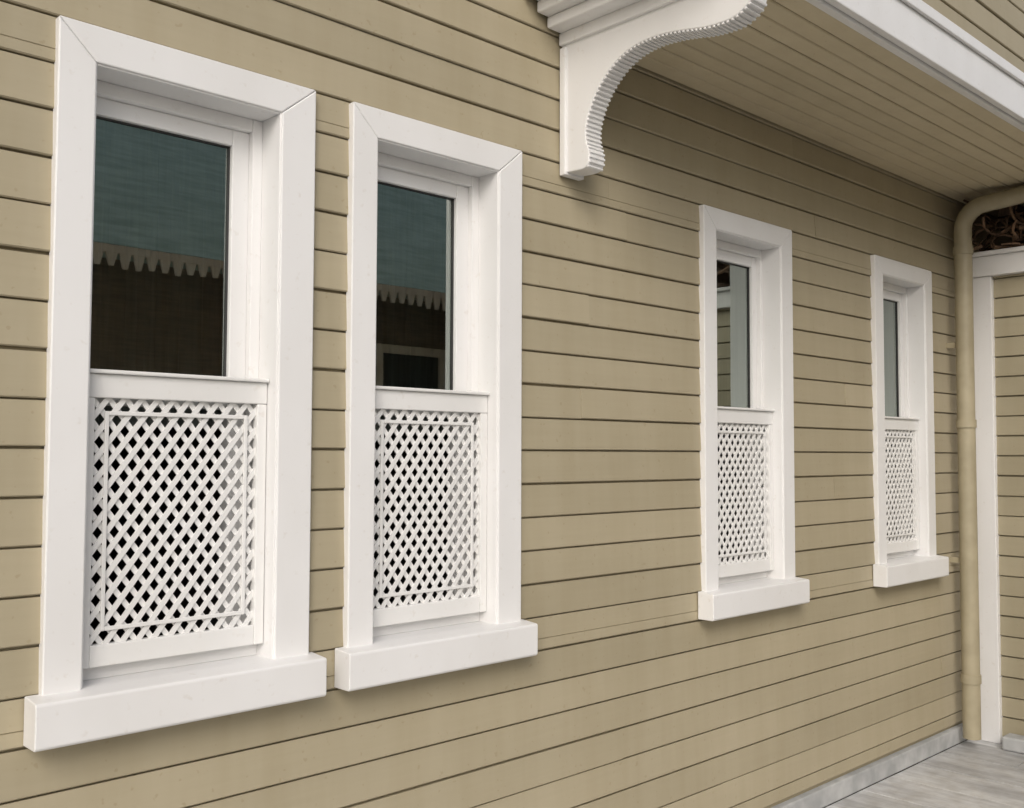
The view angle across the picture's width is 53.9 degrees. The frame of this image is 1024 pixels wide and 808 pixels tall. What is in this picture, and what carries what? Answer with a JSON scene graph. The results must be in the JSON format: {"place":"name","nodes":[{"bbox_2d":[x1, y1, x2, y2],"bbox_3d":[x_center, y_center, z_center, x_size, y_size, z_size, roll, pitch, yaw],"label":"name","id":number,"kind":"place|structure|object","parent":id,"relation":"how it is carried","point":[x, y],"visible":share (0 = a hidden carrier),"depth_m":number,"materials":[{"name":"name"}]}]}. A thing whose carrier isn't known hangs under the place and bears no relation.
{"place":"outdoors","nodes":[
{"label":"outdoors","id":0,"kind":"place"},
{"bbox_2d":[537,0,640,32],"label":"bay side moulding","id":1,"kind":"object","parent":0,"point":[564,15],"visible":0.88,"depth_m":3.39,"materials":[{"name":"white wood"}]},
{"bbox_2d":[823,739,967,807],"bbox_3d":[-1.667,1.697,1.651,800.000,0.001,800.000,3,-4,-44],"label":"ground","id":2,"kind":"structure","parent":0,"point":[893,774],"depth_m":5.11,"materials":[{"name":"grey concrete"}]},
{"bbox_2d":[0,0,1012,807],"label":"wall","id":3,"kind":"structure","parent":2,"relation":"on","point":[980,236],"depth_m":3.75,"materials":[{"name":"beige wood"}]},
{"bbox_2d":[23,652,326,751],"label":"sill","id":4,"kind":"structure","parent":3,"relation":"attached to","point":[88,714],"depth_m":2.40,"materials":[{"name":"white paint"}]},
{"bbox_2d":[82,655,268,687],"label":"sill back","id":5,"kind":"structure","parent":3,"relation":"attached to","point":[134,676],"depth_m":2.51,"materials":[{"name":"white paint"}]},
{"bbox_2d":[83,644,256,680],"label":"sub sill","id":6,"kind":"structure","parent":5,"relation":"on","point":[151,664],"depth_m":2.54,"materials":[{"name":"white paint"}]},
{"bbox_2d":[97,80,262,623],"bbox_3d":[-0.892,-0.062,2.611,0.492,1.460,0.064,3,-4,-44],"label":"frame","id":7,"kind":"object","parent":6,"relation":"on","point":[253,129],"visible":0.39,"depth_m":2.75,"materials":[{"name":"white paint"}]},
{"bbox_2d":[96,97,248,627],"bbox_3d":[-0.903,-0.059,2.609,0.450,1.395,0.036,3,-4,-44],"label":"sash","id":8,"kind":"object","parent":7,"relation":"attached to","point":[237,142],"visible":0.26,"depth_m":2.73,"materials":[{"name":"white paint"}]},
{"bbox_2d":[90,119,226,426],"bbox_3d":[-0.987,-0.396,2.727,0.692,0.911,0.039,3,-4,-44],"label":"window pane","id":9,"kind":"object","parent":8,"relation":"in","point":[158,272],"visible":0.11,"depth_m":2.75,"materials":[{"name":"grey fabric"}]},
{"bbox_2d":[96,116,229,376],"bbox_3d":[-0.911,-0.379,2.617,0.376,0.667,0.010,3,-4,-44],"label":"gasket","id":10,"kind":"object","parent":8,"relation":"attached to","point":[227,226],"visible":0.43,"depth_m":2.74,"materials":[{"name":"black rubber"}]},
{"bbox_2d":[39,15,315,695],"bbox_3d":[-0.808,-0.106,2.538,0.694,1.562,0.030,3,-4,-44],"label":"casing","id":11,"kind":"object","parent":3,"relation":"attached to","point":[82,49],"visible":0.9,"depth_m":2.37,"materials":[{"name":"white paint"}]},
{"bbox_2d":[81,63,283,688],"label":"jambs","id":12,"kind":"object","parent":3,"relation":"attached to","point":[270,248],"visible":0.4,"depth_m":2.71,"materials":[{"name":"white paint"}]},
{"bbox_2d":[83,368,268,668],"bbox_3d":[-0.847,0.278,2.546,0.488,0.707,0.049,3,-4,-44],"label":"lattice frame","id":13,"kind":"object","parent":12,"relation":"attached to","point":[117,384],"depth_m":2.55,"materials":[{"name":"white paint"}]},
{"bbox_2d":[89,398,255,645],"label":"lattice slats","id":14,"kind":"object","parent":13,"relation":"attached to","point":[124,534],"visible":0.98,"depth_m":2.53,"materials":[{"name":"white wood"}]},
{"bbox_2d":[100,411,247,630],"bbox_3d":[-0.843,0.286,2.541,0.380,0.525,0.005,3,-4,-44],"label":"lattice border","id":15,"kind":"object","parent":14,"relation":"attached to","point":[104,534],"visible":1,"depth_m":2.51,"materials":[{"name":"white wood"}]},
{"bbox_2d":[342,102,521,647],"bbox_3d":[-0.222,-0.077,3.098,0.679,1.562,0.030,3,-4,-44],"label":"casing","id":16,"kind":"object","parent":3,"relation":"attached to","point":[369,126],"visible":0.84,"depth_m":2.93,"materials":[{"name":"white paint"}]},
{"bbox_2d":[373,621,492,641],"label":"sill back","id":17,"kind":"structure","parent":3,"relation":"attached to","point":[424,631],"depth_m":3.08,"materials":[{"name":"white paint"}]},
{"bbox_2d":[373,612,478,636],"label":"sub sill","id":18,"kind":"structure","parent":17,"relation":"on","point":[419,625],"depth_m":3.12,"materials":[{"name":"white paint"}]},
{"bbox_2d":[378,152,478,595],"bbox_3d":[-0.306,-0.032,3.172,0.479,1.460,0.064,3,-4,-44],"label":"frame","id":19,"kind":"object","parent":18,"relation":"on","point":[471,183],"visible":0.34,"depth_m":3.31,"materials":[{"name":"white paint"}]},
{"bbox_2d":[375,166,467,598],"bbox_3d":[-0.317,-0.030,3.170,0.437,1.395,0.036,3,-4,-44],"label":"sash","id":20,"kind":"object","parent":19,"relation":"attached to","point":[458,194],"visible":0.28,"depth_m":3.29,"materials":[{"name":"white paint"}]},
{"bbox_2d":[375,184,449,431],"bbox_3d":[-0.401,-0.367,3.288,0.679,0.911,0.039,3,-4,-44],"label":"window pane","id":21,"kind":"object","parent":20,"relation":"in","point":[413,291],"visible":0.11,"depth_m":3.36,"materials":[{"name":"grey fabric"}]},
{"bbox_2d":[378,181,453,389],"bbox_3d":[-0.325,-0.350,3.178,0.363,0.667,0.010,3,-4,-44],"label":"gasket","id":22,"kind":"object","parent":20,"relation":"attached to","point":[452,281],"visible":0.43,"depth_m":3.30,"materials":[{"name":"black rubber"}]},
{"bbox_2d":[334,619,537,691],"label":"sill","id":23,"kind":"structure","parent":3,"relation":"attached to","point":[379,663],"depth_m":2.96,"materials":[{"name":"white paint"}]},
{"bbox_2d":[373,139,499,623],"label":"jambs","id":24,"kind":"object","parent":3,"relation":"attached to","point":[488,287],"visible":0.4,"depth_m":3.27,"materials":[{"name":"white paint"}]},
{"bbox_2d":[373,386,489,626],"bbox_3d":[-0.261,0.307,3.107,0.475,0.707,0.049,3,-4,-44],"label":"lattice frame","id":25,"kind":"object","parent":24,"relation":"attached to","point":[404,398],"depth_m":3.15,"materials":[{"name":"white paint"}]},
{"bbox_2d":[373,409,478,607],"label":"lattice slats","id":26,"kind":"object","parent":25,"relation":"attached to","point":[414,517],"visible":0.84,"depth_m":3.10,"materials":[{"name":"white wood"}]},
{"bbox_2d":[379,420,473,597],"bbox_3d":[-0.257,0.315,3.103,0.367,0.525,0.005,3,-4,-44],"label":"lattice border","id":27,"kind":"object","parent":26,"relation":"attached to","point":[381,595],"visible":1,"depth_m":3.07,"materials":[{"name":"white wood"}]},
{"bbox_2d":[0,0,961,807],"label":"wall siding","id":28,"kind":"object","parent":3,"relation":"attached to","point":[848,680],"depth_m":3.54,"materials":[{"name":"beige wood"}]},
{"bbox_2d":[559,0,766,180],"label":"eave bracket","id":29,"kind":"object","parent":3,"relation":"attached to","point":[600,56],"visible":1,"depth_m":3.39,"materials":[{"name":"white paint"}]},
{"bbox_2d":[717,262,745,407],"bbox_3d":[0.890,-0.292,4.407,0.486,0.741,0.003,3,-4,-44],"label":"blind","id":30,"kind":"object","parent":3,"relation":"attached to","point":[731,341],"depth_m":4.49,"materials":[{"name":"grey fabric"}]},
{"bbox_2d":[698,204,794,591],"bbox_3d":[1.006,-0.015,4.275,0.674,1.562,0.030,3,-4,-44],"label":"casing","id":31,"kind":"object","parent":3,"relation":"attached to","point":[712,220],"visible":0.84,"depth_m":4.09,"materials":[{"name":"white paint"}]},
{"bbox_2d":[719,577,776,587],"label":"sill back","id":32,"kind":"structure","parent":3,"relation":"attached to","point":[743,582],"depth_m":4.28,"materials":[{"name":"white paint"}]},
{"bbox_2d":[719,571,766,584],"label":"sub sill","id":33,"kind":"structure","parent":32,"relation":"on","point":[738,578],"depth_m":4.32,"materials":[{"name":"white paint"}]},
{"bbox_2d":[716,239,763,556],"bbox_3d":[0.926,0.030,4.353,0.486,1.460,0.064,3,-4,-44],"label":"frame","id":34,"kind":"object","parent":33,"relation":"on","point":[738,249],"visible":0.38,"depth_m":4.50,"materials":[{"name":"white paint"}]},
{"bbox_2d":[716,249,757,558],"bbox_3d":[0.919,0.032,4.355,0.456,1.395,0.036,3,-4,-44],"label":"sash","id":35,"kind":"object","parent":34,"relation":"attached to","point":[735,258],"visible":0.25,"depth_m":4.50,"materials":[{"name":"white paint"}]},
{"bbox_2d":[717,260,749,407],"bbox_3d":[0.917,-0.287,4.369,0.398,0.667,0.010,3,-4,-44],"label":"gasket","id":36,"kind":"object","parent":35,"relation":"attached to","point":[748,322],"visible":0.43,"depth_m":4.50,"materials":[{"name":"black rubber"}]},
{"bbox_2d":[716,230,782,578],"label":"jambs","id":37,"kind":"object","parent":3,"relation":"attached to","point":[771,326],"visible":0.31,"depth_m":4.46,"materials":[{"name":"white paint"}]},
{"bbox_2d":[717,406,774,577],"bbox_3d":[0.971,0.370,4.287,0.482,0.707,0.049,3,-4,-44],"label":"lattice frame","id":38,"kind":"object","parent":37,"relation":"attached to","point":[736,415],"depth_m":4.37,"materials":[{"name":"white paint"}]},
{"bbox_2d":[718,423,768,564],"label":"lattice slats","id":39,"kind":"object","parent":38,"relation":"attached to","point":[737,497],"visible":0.73,"depth_m":4.29,"materials":[{"name":"white wood"}]},
{"bbox_2d":[718,430,765,557],"bbox_3d":[0.975,0.377,4.283,0.374,0.525,0.005,3,-4,-44],"label":"lattice border","id":40,"kind":"object","parent":39,"relation":"attached to","point":[749,552],"visible":0.59,"depth_m":4.39,"materials":[{"name":"white wood"}]},
{"bbox_2d":[698,577,809,620],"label":"sill","id":41,"kind":"structure","parent":3,"relation":"attached to","point":[731,602],"depth_m":4.12,"materials":[{"name":"white paint"}]},
{"bbox_2d":[883,300,894,416],"bbox_3d":[1.942,-0.239,5.415,0.479,0.741,0.003,3,-4,-44],"label":"blind","id":42,"kind":"object","parent":3,"relation":"attached to","point":[888,357],"visible":0.07,"depth_m":5.54,"materials":[{"name":"grey fabric"}]},
{"bbox_2d":[870,255,935,563],"bbox_3d":[2.057,0.038,5.282,0.665,1.562,0.030,3,-4,-44],"label":"casing","id":43,"kind":"object","parent":3,"relation":"attached to","point":[880,266],"visible":0.91,"depth_m":5.10,"materials":[{"name":"white paint"}]},
{"bbox_2d":[883,274,927,555],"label":"jambs","id":44,"kind":"object","parent":3,"relation":"attached to","point":[916,353],"visible":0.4,"depth_m":5.47,"materials":[{"name":"white paint"}]},
{"bbox_2d":[885,416,919,553],"bbox_3d":[2.023,0.422,5.295,0.475,0.707,0.049,3,-4,-44],"label":"lattice frame","id":45,"kind":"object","parent":44,"relation":"attached to","point":[900,423],"depth_m":5.40,"materials":[{"name":"white paint"}]},
{"bbox_2d":[885,430,915,542],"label":"lattice slats","id":46,"kind":"object","parent":45,"relation":"attached to","point":[899,479],"visible":0.69,"depth_m":5.32,"materials":[{"name":"white wood"}]},
{"bbox_2d":[885,436,913,536],"bbox_3d":[2.027,0.430,5.291,0.367,0.525,0.005,3,-4,-44],"label":"lattice border","id":47,"kind":"object","parent":46,"relation":"attached to","point":[911,437],"visible":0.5,"depth_m":5.40,"materials":[{"name":"white wood"}]},
{"bbox_2d":[887,555,923,561],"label":"sill back","id":48,"kind":"structure","parent":3,"relation":"attached to","point":[902,558],"depth_m":5.29,"materials":[{"name":"white paint"}]},
{"bbox_2d":[887,550,912,558],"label":"sub sill","id":49,"kind":"structure","parent":48,"relation":"on","point":[899,554],"depth_m":5.34,"materials":[{"name":"white paint"}]},
{"bbox_2d":[883,282,910,538],"bbox_3d":[1.978,0.083,5.361,0.479,1.460,0.064,3,-4,-44],"label":"frame","id":50,"kind":"object","parent":49,"relation":"on","point":[895,288],"visible":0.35,"depth_m":5.51,"materials":[{"name":"white paint"}]},
{"bbox_2d":[883,290,905,539],"bbox_3d":[1.972,0.085,5.363,0.449,1.395,0.036,3,-4,-44],"label":"sash","id":51,"kind":"object","parent":50,"relation":"attached to","point":[892,296],"visible":0.25,"depth_m":5.50,"materials":[{"name":"white paint"}]},
{"bbox_2d":[883,299,898,416],"bbox_3d":[1.969,-0.234,5.376,0.391,0.667,0.010,3,-4,-44],"label":"gasket","id":52,"kind":"object","parent":51,"relation":"attached to","point":[897,377],"visible":0.33,"depth_m":5.51,"materials":[{"name":"black rubber"}]},
{"bbox_2d":[873,555,948,587],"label":"sill","id":53,"kind":"structure","parent":3,"relation":"attached to","point":[898,572],"depth_m":5.12,"materials":[{"name":"white paint"}]},
{"bbox_2d":[946,185,1023,739],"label":"downspout","id":54,"kind":"object","parent":3,"relation":"attached to","point":[971,211],"visible":1,"depth_m":5.55,"materials":[{"name":"beige metal"}]},
{"bbox_2d":[771,723,966,807],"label":"plinth","id":55,"kind":"structure","parent":2,"relation":"on","point":[836,789],"depth_m":4.91,"materials":[{"name":"grey stone"}]},
{"bbox_2d":[995,275,1023,719],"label":"wall","id":56,"kind":"structure","parent":2,"relation":"on","point":[1011,455],"depth_m":5.64,"materials":[{"name":"beige wood"}]},
{"bbox_2d":[993,273,1023,735],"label":"end siding","id":57,"kind":"object","parent":56,"relation":"attached to","point":[1012,689],"visible":0.99,"depth_m":5.61,"materials":[{"name":"beige wood"}]},
{"bbox_2d":[805,0,1023,131],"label":"bay fascia","id":58,"kind":"structure","parent":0,"point":[921,35],"depth_m":3.84,"materials":[{"name":"white wood"}]},
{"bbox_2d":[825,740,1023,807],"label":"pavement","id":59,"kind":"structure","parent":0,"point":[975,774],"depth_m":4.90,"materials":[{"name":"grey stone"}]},
{"bbox_2d":[972,246,1023,743],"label":"white post and beam","id":60,"kind":"object","parent":59,"relation":"on","point":[988,265],"visible":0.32,"depth_m":5.67,"materials":[{"name":"paint"}]},
{"bbox_2d":[963,199,1023,251],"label":"dry vine tangle","id":61,"kind":"object","parent":60,"relation":"on","point":[1017,236],"visible":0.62,"depth_m":5.74,"materials":[{"name":"brown plant"}]},
{"bbox_2d":[1002,733,1023,753],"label":"stone step","id":62,"kind":"object","parent":59,"relation":"on","point":[1012,742],"visible":1,"depth_m":5.43,"materials":[{"name":"white stone"}]},
{"bbox_2d":[922,0,1023,72],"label":"bay siding","id":63,"kind":"object","parent":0,"point":[996,26],"visible":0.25,"depth_m":4.29,"materials":[{"name":"beige wood"}]},
{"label":"inner floors","id":64,"kind":"structure","parent":0,"visible":0},
{"bbox_2d":[89,425,888,643],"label":"partitions","id":65,"kind":"object","parent":64,"relation":"on","point":[122,520],"depth_m":3.76,"materials":[{"name":"paint"}]},
{"bbox_3d":[3.857,-2.616,6.629,9.458,2.899,0.773,3,-4,-44],"label":"bay","id":66,"kind":"object","parent":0,"visible":0},
{"bbox_2d":[635,0,1023,225],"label":"soffit boards","id":67,"kind":"object","parent":66,"relation":"attached to","point":[806,68],"visible":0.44,"depth_m":4.16,"materials":[{"name":"beige wood"}]},
{"bbox_2d":[999,204,1023,243],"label":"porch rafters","id":68,"kind":"object","parent":66,"relation":"attached to","point":[1004,212],"visible":0.19,"depth_m":5.78,"materials":[{"name":"brown wood"}]}
]}

